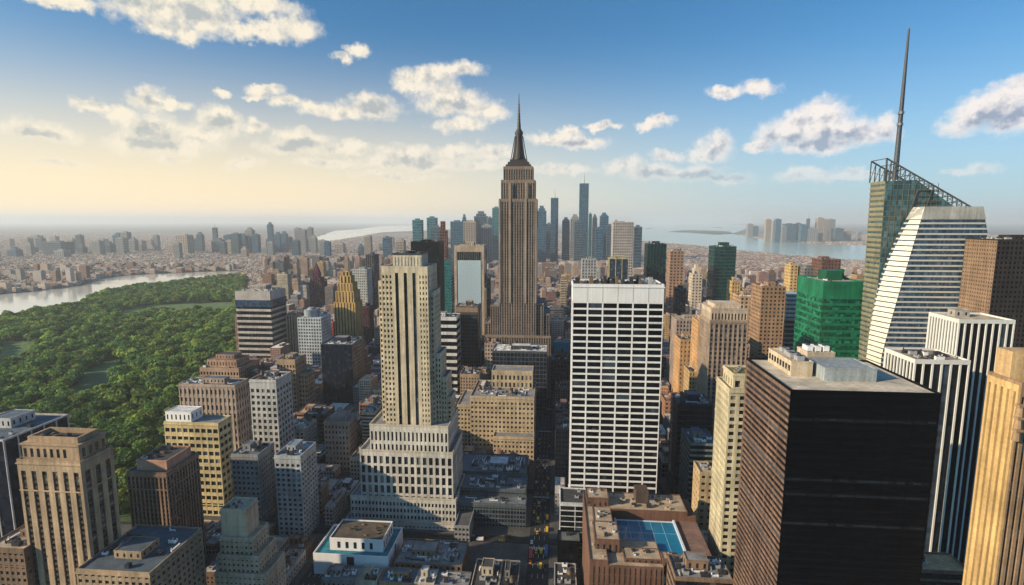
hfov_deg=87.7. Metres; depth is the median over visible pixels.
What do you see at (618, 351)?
window
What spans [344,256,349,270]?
apartment tower
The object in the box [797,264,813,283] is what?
masonry tower
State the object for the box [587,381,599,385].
window
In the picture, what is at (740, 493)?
window
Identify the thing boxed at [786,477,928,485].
window
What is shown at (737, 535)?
window
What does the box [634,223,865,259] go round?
harbor water
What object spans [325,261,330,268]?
apartment tower
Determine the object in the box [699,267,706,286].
apartment tower
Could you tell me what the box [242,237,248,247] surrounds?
window
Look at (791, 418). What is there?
window
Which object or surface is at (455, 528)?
window
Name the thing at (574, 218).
skyscraper
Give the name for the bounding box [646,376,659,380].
window
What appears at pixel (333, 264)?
apartment tower
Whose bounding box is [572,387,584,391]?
window
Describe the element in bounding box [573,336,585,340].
window
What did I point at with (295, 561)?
apartment building
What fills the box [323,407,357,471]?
apartment building
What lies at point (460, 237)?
window
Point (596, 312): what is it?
window
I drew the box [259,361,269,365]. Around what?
office building
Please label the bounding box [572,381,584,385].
window
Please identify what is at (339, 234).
bay water
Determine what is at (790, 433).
window
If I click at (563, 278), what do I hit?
window
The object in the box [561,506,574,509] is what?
window
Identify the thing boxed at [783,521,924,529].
window
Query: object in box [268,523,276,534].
apartment building
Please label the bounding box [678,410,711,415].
window
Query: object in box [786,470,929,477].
window
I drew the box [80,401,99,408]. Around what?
deciduous tree
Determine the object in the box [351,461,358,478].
window
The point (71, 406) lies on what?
deciduous tree
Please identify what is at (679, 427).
window
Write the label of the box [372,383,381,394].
apartment building
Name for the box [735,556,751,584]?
window
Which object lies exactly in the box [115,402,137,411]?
deciduous tree
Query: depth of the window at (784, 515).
215.88 m
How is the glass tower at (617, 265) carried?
on the ground at (993, 228)
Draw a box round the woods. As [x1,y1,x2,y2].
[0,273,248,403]
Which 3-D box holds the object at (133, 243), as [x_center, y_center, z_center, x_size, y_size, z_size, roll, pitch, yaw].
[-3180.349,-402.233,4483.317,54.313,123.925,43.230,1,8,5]
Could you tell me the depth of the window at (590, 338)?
425.15 m
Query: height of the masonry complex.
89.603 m
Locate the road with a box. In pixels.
[120,335,663,584]
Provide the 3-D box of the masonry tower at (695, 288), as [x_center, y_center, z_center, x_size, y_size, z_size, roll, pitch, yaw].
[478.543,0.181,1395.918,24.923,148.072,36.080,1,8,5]
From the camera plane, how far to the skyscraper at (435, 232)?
2625.16 m
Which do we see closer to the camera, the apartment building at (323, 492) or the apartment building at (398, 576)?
the apartment building at (398, 576)
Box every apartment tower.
[248,369,294,453]
[264,258,269,267]
[273,439,319,535]
[276,352,315,412]
[277,271,291,300]
[280,261,287,272]
[288,294,301,306]
[292,274,300,280]
[292,278,301,293]
[293,263,299,274]
[295,307,304,315]
[300,257,309,277]
[300,284,309,297]
[310,267,313,276]
[317,260,325,276]
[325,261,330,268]
[328,267,336,277]
[329,302,333,314]
[331,262,336,267]
[337,270,341,279]
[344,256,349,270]
[352,267,372,305]
[354,256,360,267]
[366,251,379,311]
[379,255,383,265]
[440,221,447,259]
[487,270,493,277]
[551,316,563,345]
[556,296,559,304]
[558,264,563,283]
[565,328,570,338]
[566,319,570,329]
[573,262,577,276]
[581,256,596,278]
[596,265,599,278]
[600,266,604,277]
[611,221,633,279]
[663,312,669,340]
[664,305,671,313]
[697,303,701,309]
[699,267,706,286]
[702,287,706,300]
[742,277,749,287]
[746,343,749,357]
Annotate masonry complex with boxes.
[457,365,536,463]
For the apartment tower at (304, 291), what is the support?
on the ground at (993, 228)
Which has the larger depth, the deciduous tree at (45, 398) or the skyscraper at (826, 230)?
the skyscraper at (826, 230)
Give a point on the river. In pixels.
(15, 302)
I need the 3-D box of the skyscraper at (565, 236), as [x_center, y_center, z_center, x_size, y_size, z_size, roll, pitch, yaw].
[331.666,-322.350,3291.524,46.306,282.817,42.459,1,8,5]
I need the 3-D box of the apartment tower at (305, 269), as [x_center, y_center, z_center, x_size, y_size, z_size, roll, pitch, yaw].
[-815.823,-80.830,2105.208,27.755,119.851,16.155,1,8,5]
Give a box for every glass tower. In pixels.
[444,260,454,312]
[454,241,486,337]
[607,255,628,279]
[644,241,666,312]
[706,242,736,299]
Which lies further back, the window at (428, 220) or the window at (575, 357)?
the window at (428, 220)
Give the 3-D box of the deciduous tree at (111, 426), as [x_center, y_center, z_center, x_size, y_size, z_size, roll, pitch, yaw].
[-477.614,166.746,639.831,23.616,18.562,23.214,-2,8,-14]
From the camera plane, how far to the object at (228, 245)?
4214.12 m
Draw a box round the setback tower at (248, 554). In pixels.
[213,497,286,584]
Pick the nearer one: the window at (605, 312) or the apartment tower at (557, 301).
the window at (605, 312)
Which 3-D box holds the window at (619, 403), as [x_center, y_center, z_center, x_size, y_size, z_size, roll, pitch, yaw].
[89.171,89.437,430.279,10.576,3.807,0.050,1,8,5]
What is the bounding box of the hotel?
[199,351,259,383]
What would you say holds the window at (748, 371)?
in the office block
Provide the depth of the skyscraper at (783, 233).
6630.59 m
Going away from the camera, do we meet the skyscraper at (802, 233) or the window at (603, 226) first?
the window at (603, 226)
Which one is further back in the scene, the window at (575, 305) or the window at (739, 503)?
the window at (575, 305)
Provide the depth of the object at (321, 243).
3505.95 m
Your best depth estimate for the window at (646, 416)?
429.74 m
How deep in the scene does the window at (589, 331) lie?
424.43 m
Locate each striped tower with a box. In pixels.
[883,347,970,552]
[925,308,1015,564]
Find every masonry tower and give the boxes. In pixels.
[665,248,683,306]
[669,314,696,392]
[688,264,701,308]
[690,314,699,389]
[726,277,740,300]
[732,291,750,342]
[748,281,785,357]
[784,262,797,292]
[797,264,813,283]
[812,256,840,275]
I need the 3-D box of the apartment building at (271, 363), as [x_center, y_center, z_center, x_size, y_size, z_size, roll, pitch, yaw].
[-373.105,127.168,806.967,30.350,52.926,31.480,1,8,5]
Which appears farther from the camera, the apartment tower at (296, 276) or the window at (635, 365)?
the apartment tower at (296, 276)
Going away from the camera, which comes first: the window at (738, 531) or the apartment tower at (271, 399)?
the window at (738, 531)
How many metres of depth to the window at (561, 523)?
417.95 m
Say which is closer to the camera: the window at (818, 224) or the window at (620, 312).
the window at (620, 312)
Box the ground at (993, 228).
[0,223,1023,294]
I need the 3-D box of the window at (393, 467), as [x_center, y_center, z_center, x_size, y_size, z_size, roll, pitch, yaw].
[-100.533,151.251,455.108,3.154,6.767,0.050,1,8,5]
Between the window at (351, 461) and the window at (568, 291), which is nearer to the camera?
the window at (351, 461)
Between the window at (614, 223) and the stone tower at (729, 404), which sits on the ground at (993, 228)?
the stone tower at (729, 404)
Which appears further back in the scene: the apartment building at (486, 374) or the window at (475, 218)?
the window at (475, 218)
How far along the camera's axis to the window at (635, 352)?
423.70 m
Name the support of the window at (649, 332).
in the office slab
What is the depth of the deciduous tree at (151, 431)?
611.03 m
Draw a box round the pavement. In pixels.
[121,334,670,584]
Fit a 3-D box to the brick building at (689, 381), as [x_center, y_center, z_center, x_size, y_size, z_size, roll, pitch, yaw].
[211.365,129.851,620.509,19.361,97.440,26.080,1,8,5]
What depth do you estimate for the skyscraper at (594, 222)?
3450.92 m
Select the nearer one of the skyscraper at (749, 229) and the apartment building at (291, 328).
the apartment building at (291, 328)
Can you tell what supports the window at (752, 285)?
in the masonry tower at (767, 312)
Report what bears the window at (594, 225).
in the skyscraper at (594, 222)
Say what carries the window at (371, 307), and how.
in the apartment building at (368, 318)
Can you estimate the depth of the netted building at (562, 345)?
876.19 m
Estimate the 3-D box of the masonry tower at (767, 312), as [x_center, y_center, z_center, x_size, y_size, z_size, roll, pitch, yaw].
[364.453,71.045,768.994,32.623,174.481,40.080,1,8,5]
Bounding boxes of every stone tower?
[696,300,748,437]
[708,365,745,584]
[962,347,1023,584]
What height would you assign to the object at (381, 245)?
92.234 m
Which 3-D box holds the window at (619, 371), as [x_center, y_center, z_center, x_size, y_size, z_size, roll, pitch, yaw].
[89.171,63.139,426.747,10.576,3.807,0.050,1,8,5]
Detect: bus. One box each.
[529,548,532,559]
[544,544,547,556]
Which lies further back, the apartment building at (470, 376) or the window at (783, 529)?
the apartment building at (470, 376)
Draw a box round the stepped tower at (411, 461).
[345,250,464,530]
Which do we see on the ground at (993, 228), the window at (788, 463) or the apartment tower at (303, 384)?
the apartment tower at (303, 384)
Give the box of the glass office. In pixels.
[0,409,69,537]
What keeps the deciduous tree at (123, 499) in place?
on the park lawn at (125, 517)
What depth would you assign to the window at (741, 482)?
240.95 m
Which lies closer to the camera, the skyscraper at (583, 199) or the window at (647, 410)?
the window at (647, 410)
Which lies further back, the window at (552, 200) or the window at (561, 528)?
the window at (552, 200)
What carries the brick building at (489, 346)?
on the ground at (993, 228)
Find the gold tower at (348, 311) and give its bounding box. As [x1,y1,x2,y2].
[334,270,363,336]
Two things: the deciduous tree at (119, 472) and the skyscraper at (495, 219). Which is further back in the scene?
the skyscraper at (495, 219)
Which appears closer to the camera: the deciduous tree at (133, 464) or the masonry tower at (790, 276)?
the deciduous tree at (133, 464)
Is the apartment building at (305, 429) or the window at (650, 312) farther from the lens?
the apartment building at (305, 429)
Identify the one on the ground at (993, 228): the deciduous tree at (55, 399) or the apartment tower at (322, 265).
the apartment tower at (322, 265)
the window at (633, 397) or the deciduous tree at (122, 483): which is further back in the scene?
the deciduous tree at (122, 483)
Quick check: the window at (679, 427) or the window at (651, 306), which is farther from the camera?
the window at (679, 427)
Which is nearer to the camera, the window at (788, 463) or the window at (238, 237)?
the window at (788, 463)
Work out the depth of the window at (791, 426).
210.80 m
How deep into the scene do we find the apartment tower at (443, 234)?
1514.58 m
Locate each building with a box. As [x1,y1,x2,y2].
[0,524,35,584]
[74,524,206,584]
[163,405,233,515]
[177,375,251,450]
[204,520,221,554]
[205,558,217,584]
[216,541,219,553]
[230,440,277,522]
[248,364,269,424]
[256,357,277,361]
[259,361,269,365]
[264,358,274,366]
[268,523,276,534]
[269,535,288,552]
[285,311,301,353]
[285,533,315,559]
[285,549,305,584]
[294,415,317,445]
[296,404,325,416]
[297,307,331,365]
[304,405,334,443]
[317,465,321,479]
[318,480,329,514]
[321,563,362,584]
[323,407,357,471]
[329,477,359,504]
[331,319,334,334]
[350,442,364,480]
[355,565,383,584]
[357,416,362,443]
[357,424,360,446]
[360,395,381,415]
[361,398,381,441]
[363,303,373,343]
[364,347,370,374]
[368,342,380,356]
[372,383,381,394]
[379,567,418,584]
[414,565,438,584]
[434,570,471,584]
[441,311,460,392]
[454,509,473,541]
[460,366,482,397]
[471,558,502,584]
[482,365,490,379]
[485,337,501,379]
[492,341,547,415]
[499,560,519,584]
[550,352,570,389]
[554,339,570,353]
[554,562,576,584]
[555,380,569,400]
[555,399,569,412]
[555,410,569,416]
[555,416,569,486]
[557,530,580,567]
[559,487,585,553]
[582,484,711,584]
[657,446,668,476]
[659,392,677,426]
[661,361,665,377]
[664,358,668,382]
[666,551,732,584]
[667,390,712,493]
[672,332,690,392]
[678,427,713,505]
[683,363,696,391]
[691,461,711,527]
[699,528,708,545]
[782,291,796,349]
[851,271,863,280]
[920,552,963,584]
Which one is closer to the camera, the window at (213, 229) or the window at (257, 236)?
the window at (257, 236)
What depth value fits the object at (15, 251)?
3784.95 m
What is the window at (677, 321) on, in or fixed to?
in the masonry tower at (681, 323)
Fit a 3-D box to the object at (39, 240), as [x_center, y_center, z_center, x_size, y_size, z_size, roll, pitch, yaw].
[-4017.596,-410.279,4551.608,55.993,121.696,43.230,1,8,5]
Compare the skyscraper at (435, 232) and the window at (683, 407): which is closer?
the window at (683, 407)
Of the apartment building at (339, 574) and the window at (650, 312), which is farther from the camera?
the window at (650, 312)
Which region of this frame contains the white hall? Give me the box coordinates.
[313,519,402,573]
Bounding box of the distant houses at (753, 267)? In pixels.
[397,233,998,514]
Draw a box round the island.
[670,230,732,234]
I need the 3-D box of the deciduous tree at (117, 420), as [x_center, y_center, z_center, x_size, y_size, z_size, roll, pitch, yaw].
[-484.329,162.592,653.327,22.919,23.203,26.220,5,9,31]
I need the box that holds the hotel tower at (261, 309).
[235,284,286,357]
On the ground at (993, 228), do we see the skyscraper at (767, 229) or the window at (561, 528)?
the skyscraper at (767, 229)
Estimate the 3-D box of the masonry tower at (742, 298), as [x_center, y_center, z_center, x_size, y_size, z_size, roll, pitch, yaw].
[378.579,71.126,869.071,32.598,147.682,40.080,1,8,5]
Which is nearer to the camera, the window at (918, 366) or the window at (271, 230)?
the window at (918, 366)
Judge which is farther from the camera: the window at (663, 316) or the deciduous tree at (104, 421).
the window at (663, 316)
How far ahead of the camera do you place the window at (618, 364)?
426.04 m
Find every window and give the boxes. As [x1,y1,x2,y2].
[0,416,67,537]
[0,553,25,584]
[7,251,22,256]
[24,483,87,584]
[35,239,45,250]
[42,242,74,254]
[75,236,84,246]
[76,246,87,252]
[79,535,203,584]
[92,242,104,254]
[105,245,115,252]
[116,239,127,251]
[128,459,204,556]
[174,245,181,258]
[176,236,193,251]
[196,234,204,251]
[201,363,258,383]
[201,488,222,513]
[206,546,216,554]
[211,240,222,252]
[212,228,217,240]
[219,243,226,252]
[219,535,284,583]
[230,235,241,252]
[236,303,286,357]
[236,384,250,446]
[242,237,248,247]
[252,235,260,252]
[261,450,276,521]
[267,224,273,240]
[274,234,280,251]
[277,275,291,297]
[278,361,314,411]
[278,540,288,552]
[280,382,292,442]
[281,235,288,251]
[285,314,299,351]
[291,242,300,255]
[297,423,316,443]
[298,318,330,364]
[300,231,307,250]
[304,451,317,530]
[305,409,333,443]
[308,272,324,306]
[319,487,328,512]
[321,343,364,405]
[324,243,330,255]
[335,272,362,335]
[347,544,395,564]
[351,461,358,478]
[352,275,454,528]
[354,269,372,304]
[360,405,366,415]
[362,407,381,440]
[364,307,373,343]
[365,237,371,255]
[366,254,378,311]
[368,348,380,356]
[383,239,391,257]
[392,466,395,473]
[395,273,401,423]
[396,564,459,569]
[404,273,410,423]
[411,244,444,310]
[412,221,423,240]
[412,273,418,424]
[427,219,437,238]
[431,228,440,240]
[440,222,447,259]
[441,318,460,392]
[444,262,454,312]
[448,468,451,475]
[450,223,462,257]
[455,528,468,540]
[457,249,486,337]
[457,491,524,526]
[458,402,528,453]
[461,310,479,366]
[461,378,478,394]
[464,223,476,240]
[474,213,487,243]
[482,227,490,260]
[485,170,549,398]
[485,345,494,377]
[487,279,490,300]
[487,300,490,318]
[492,209,498,260]
[493,353,546,414]
[538,210,545,261]
[546,225,550,258]
[550,199,557,261]
[550,307,563,334]
[551,321,563,344]
[551,362,568,389]
[556,390,568,400]
[556,432,568,486]
[558,543,579,566]
[560,277,566,316]
[560,511,574,515]
[560,516,574,520]
[560,521,574,526]
[560,527,573,529]
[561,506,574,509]
[562,222,569,260]
[567,286,571,299]
[570,220,576,258]
[571,400,657,492]
[572,362,585,365]
[572,368,585,372]
[572,374,585,378]
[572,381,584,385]
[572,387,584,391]
[572,394,584,397]
[573,303,586,307]
[573,310,586,313]
[573,316,586,320]
[573,323,585,327]
[573,329,585,333]
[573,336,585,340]
[573,342,585,346]
[573,349,585,353]
[573,355,585,359]
[574,223,582,260]
[575,512,582,515]
[575,517,581,521]
[575,522,581,526]
[579,184,588,257]
[583,260,595,277]
[587,349,600,353]
[587,356,600,359]
[587,362,600,366]
[587,368,599,372]
[587,375,599,379]
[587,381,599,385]
[587,388,599,391]
[587,394,599,398]
[588,215,591,256]
[588,303,601,307]
[588,310,601,314]
[588,316,601,320]
[588,323,600,327]
[588,330,600,333]
[588,336,600,340]
[588,343,600,346]
[592,219,596,257]
[595,230,602,259]
[600,217,608,259]
[601,388,614,392]
[601,394,614,398]
[601,401,613,404]
[602,349,615,353]
[602,356,615,360]
[602,362,614,366]
[602,369,614,373]
[602,375,614,379]
[602,382,614,385]
[603,303,616,307]
[603,310,616,314]
[603,317,616,320]
[603,323,616,327]
[603,330,615,334]
[603,336,615,340]
[603,343,615,347]
[606,226,610,259]
[608,259,627,279]
[613,223,632,279]
[616,382,629,386]
[616,388,629,392]
[616,395,628,398]
[616,401,628,405]
[616,407,628,411]
[617,343,630,347]
[617,350,630,353]
[617,356,630,360]
[617,363,629,366]
[617,369,629,373]
[617,376,629,379]
[618,310,631,314]
[618,317,631,321]
[618,323,631,327]
[618,330,630,334]
[618,337,630,340]
[619,304,631,307]
[630,414,643,418]
[631,382,644,386]
[631,389,644,392]
[631,395,643,399]
[631,401,643,405]
[631,408,643,412]
[632,343,645,347]
[632,350,645,354]
[632,356,645,360]
[632,363,644,367]
[632,369,644,373]
[632,376,644,380]
[633,228,641,267]
[633,317,646,321]
[633,324,646,328]
[633,330,646,334]
[633,337,645,341]
[634,304,646,308]
[634,310,646,314]
[644,244,665,312]
[645,408,658,412]
[645,415,658,418]
[645,421,657,425]
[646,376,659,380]
[646,383,659,386]
[646,389,659,393]
[646,396,658,399]
[646,402,658,406]
[647,350,660,354]
[647,357,660,361]
[647,363,659,367]
[647,370,659,374]
[648,324,661,328]
[648,331,661,334]
[648,337,661,341]
[648,344,660,348]
[649,304,662,308]
[649,311,661,314]
[649,317,661,321]
[657,461,667,476]
[663,316,668,339]
[666,252,682,304]
[667,561,731,584]
[673,288,685,314]
[677,321,691,333]
[677,426,711,430]
[678,405,712,409]
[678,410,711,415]
[678,416,711,420]
[678,421,711,425]
[679,342,689,391]
[688,274,700,308]
[690,445,712,449]
[690,451,712,454]
[690,456,712,459]
[695,476,711,524]
[697,323,719,433]
[707,246,736,299]
[734,295,750,341]
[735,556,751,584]
[737,535,765,584]
[737,540,761,584]
[737,546,758,584]
[737,552,754,584]
[738,519,776,582]
[738,525,773,584]
[738,531,769,584]
[739,503,777,563]
[739,509,777,570]
[739,515,776,575]
[740,487,779,543]
[740,493,778,550]
[740,499,778,557]
[741,471,780,525]
[741,476,779,530]
[741,482,779,538]
[742,454,781,505]
[742,460,781,512]
[742,466,780,518]
[743,438,783,486]
[743,443,782,492]
[743,449,782,499]
[744,421,784,465]
[744,427,784,472]
[744,433,783,479]
[745,404,786,445]
[745,410,785,452]
[745,416,785,459]
[746,224,752,234]
[746,387,787,425]
[746,393,787,431]
[746,399,786,438]
[747,370,789,404]
[747,376,788,411]
[747,382,788,418]
[748,364,789,397]
[749,285,784,357]
[753,227,758,236]
[763,220,770,240]
[766,273,775,281]
[773,220,781,241]
[778,578,901,584]
[779,564,919,573]
[779,571,918,580]
[780,550,920,558]
[780,557,920,566]
[781,227,786,241]
[781,543,921,551]
[782,224,796,239]
[782,320,794,349]
[782,528,923,537]
[782,536,922,544]
[783,514,924,522]
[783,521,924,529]
[784,266,796,291]
[784,499,926,507]
[784,507,925,515]
[785,485,928,492]
[785,492,927,500]
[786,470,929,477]
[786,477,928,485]
[787,455,931,462]
[787,462,930,470]
[788,440,933,447]
[788,447,932,454]
[789,425,934,431]
[789,432,934,439]
[790,417,935,424]
[791,402,937,408]
[791,409,936,416]
[792,394,938,400]
[793,292,862,356]
[798,225,806,241]
[807,229,817,236]
[812,260,839,273]
[815,223,823,241]
[824,221,828,230]
[828,220,834,240]
[831,229,843,241]
[915,364,921,382]
[921,573,962,584]
[923,364,930,387]
[924,364,949,551]
[931,364,940,391]
[931,365,958,551]
[940,365,967,552]
[948,323,977,553]
[953,324,984,558]
[957,323,963,356]
[959,324,991,563]
[960,240,1023,345]
[963,323,970,358]
[989,324,998,370]
[997,397,1023,584]
[999,324,1005,346]
[1006,324,1012,346]
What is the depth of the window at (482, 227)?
3110.19 m
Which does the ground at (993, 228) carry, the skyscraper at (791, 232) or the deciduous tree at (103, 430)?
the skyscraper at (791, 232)
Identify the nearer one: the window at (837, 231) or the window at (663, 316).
the window at (663, 316)
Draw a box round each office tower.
[125,445,206,557]
[271,269,282,284]
[275,260,281,268]
[283,255,289,269]
[292,257,299,268]
[321,335,364,405]
[385,258,389,264]
[411,238,444,310]
[455,300,480,366]
[487,276,490,301]
[487,298,490,318]
[550,305,563,335]
[560,274,566,316]
[565,272,570,284]
[567,285,571,299]
[669,314,676,328]
[673,284,685,314]
[766,270,775,281]
[793,269,863,358]
[958,235,1023,346]
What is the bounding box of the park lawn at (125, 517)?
[0,298,234,521]
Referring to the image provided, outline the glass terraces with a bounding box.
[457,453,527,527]
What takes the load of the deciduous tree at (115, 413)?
on the park lawn at (125, 517)
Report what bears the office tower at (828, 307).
on the ground at (993, 228)
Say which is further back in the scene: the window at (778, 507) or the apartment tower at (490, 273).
the apartment tower at (490, 273)
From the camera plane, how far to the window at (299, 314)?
1008.01 m
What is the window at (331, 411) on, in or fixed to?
in the office building at (321, 414)
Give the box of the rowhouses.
[394,538,468,570]
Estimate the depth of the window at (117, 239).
4171.96 m
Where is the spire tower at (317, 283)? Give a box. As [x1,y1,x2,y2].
[307,262,326,306]
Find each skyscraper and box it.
[112,233,119,243]
[120,231,130,248]
[196,232,204,251]
[212,224,217,240]
[230,233,241,253]
[242,233,248,248]
[245,227,254,250]
[251,233,260,252]
[267,222,273,241]
[274,232,280,251]
[281,231,288,251]
[294,227,301,240]
[299,229,307,251]
[307,227,313,249]
[364,235,372,255]
[382,236,392,257]
[396,239,405,251]
[412,218,423,240]
[427,216,437,238]
[430,225,440,240]
[450,220,462,258]
[463,220,476,243]
[474,211,487,243]
[482,224,492,261]
[485,103,550,399]
[492,207,498,260]
[538,206,545,262]
[546,223,550,258]
[550,191,557,261]
[562,217,569,260]
[570,214,578,258]
[574,220,583,260]
[579,172,588,257]
[588,213,591,256]
[592,214,596,257]
[595,227,602,260]
[599,213,608,259]
[606,224,610,260]
[633,225,641,267]
[746,223,752,236]
[753,226,758,236]
[763,219,771,240]
[770,220,773,240]
[773,219,781,241]
[780,225,786,241]
[782,223,796,240]
[795,222,800,239]
[798,224,807,241]
[806,214,809,227]
[806,228,817,241]
[815,217,823,241]
[823,219,829,240]
[828,219,835,240]
[831,228,843,241]
[858,28,987,366]
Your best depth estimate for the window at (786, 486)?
214.15 m
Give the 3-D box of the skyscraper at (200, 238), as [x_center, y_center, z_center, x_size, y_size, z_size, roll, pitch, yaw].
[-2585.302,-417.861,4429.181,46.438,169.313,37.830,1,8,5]
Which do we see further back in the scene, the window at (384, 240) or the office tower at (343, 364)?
the window at (384, 240)
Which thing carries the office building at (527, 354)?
on the ground at (993, 228)
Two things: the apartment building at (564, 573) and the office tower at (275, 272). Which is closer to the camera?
the apartment building at (564, 573)
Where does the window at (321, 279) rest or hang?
in the spire tower at (317, 283)
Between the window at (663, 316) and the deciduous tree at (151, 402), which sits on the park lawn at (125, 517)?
the deciduous tree at (151, 402)
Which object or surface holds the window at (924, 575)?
in the building at (940, 568)
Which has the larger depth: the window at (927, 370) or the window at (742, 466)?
the window at (927, 370)
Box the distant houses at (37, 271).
[0,233,398,525]
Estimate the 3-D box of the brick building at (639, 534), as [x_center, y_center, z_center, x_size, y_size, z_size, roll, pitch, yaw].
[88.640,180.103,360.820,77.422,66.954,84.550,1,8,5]
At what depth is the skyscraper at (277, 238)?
4358.02 m
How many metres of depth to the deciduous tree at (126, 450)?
566.32 m
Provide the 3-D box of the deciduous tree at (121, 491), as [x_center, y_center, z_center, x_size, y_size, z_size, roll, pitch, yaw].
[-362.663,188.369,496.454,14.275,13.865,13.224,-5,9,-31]
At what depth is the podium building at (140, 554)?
310.58 m
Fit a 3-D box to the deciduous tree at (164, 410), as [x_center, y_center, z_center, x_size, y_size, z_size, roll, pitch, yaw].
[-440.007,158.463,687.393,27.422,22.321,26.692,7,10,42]
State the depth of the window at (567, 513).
416.73 m
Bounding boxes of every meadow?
[0,340,33,360]
[68,360,120,393]
[123,302,234,313]
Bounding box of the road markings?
[309,398,659,576]
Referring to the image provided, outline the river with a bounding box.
[0,271,238,314]
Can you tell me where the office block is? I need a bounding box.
[733,344,941,584]
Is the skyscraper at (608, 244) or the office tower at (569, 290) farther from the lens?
the skyscraper at (608, 244)
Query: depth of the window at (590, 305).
421.54 m
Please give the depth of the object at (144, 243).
4715.83 m
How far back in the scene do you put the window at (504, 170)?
768.16 m
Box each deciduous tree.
[0,395,17,402]
[0,405,8,411]
[3,399,23,406]
[7,405,24,410]
[14,406,30,408]
[18,398,30,404]
[22,393,42,402]
[29,402,37,409]
[34,396,65,409]
[35,407,50,412]
[37,399,68,412]
[39,395,66,402]
[56,410,73,414]
[60,403,79,411]
[67,392,89,399]
[69,393,94,404]
[69,409,97,427]
[69,415,76,425]
[69,423,76,427]
[74,418,90,427]
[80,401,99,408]
[87,399,113,410]
[89,410,112,424]
[95,418,113,428]
[98,429,110,437]
[104,416,124,426]
[105,423,121,433]
[106,434,123,442]
[106,439,125,448]
[107,423,136,435]
[109,402,119,408]
[109,409,123,416]
[113,447,127,453]
[113,455,120,469]
[114,451,137,470]
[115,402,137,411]
[115,466,129,486]
[117,448,136,455]
[117,469,128,492]
[117,488,127,495]
[117,493,129,509]
[120,429,152,448]
[121,408,136,412]
[122,505,130,515]
[123,413,149,426]
[124,409,138,415]
[128,460,136,468]
[132,438,155,453]
[132,452,144,459]
[137,404,157,413]
[137,427,154,434]
[140,400,157,406]
[143,403,166,409]
[144,409,161,426]
[147,415,159,425]
[147,435,164,442]
[152,418,165,426]
[157,426,164,438]
[158,393,178,404]
[161,407,172,415]
[164,398,179,407]
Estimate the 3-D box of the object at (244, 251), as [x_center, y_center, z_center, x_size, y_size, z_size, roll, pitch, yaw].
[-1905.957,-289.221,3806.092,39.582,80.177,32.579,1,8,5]
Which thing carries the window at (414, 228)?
in the skyscraper at (417, 229)
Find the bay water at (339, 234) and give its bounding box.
[317,225,449,240]
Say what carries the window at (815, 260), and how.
in the masonry tower at (823, 262)
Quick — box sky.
[0,0,1023,222]
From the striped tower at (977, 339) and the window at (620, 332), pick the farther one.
the window at (620, 332)
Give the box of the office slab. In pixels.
[568,275,664,492]
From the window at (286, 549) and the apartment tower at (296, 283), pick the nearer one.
the window at (286, 549)
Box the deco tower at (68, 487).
[15,427,121,584]

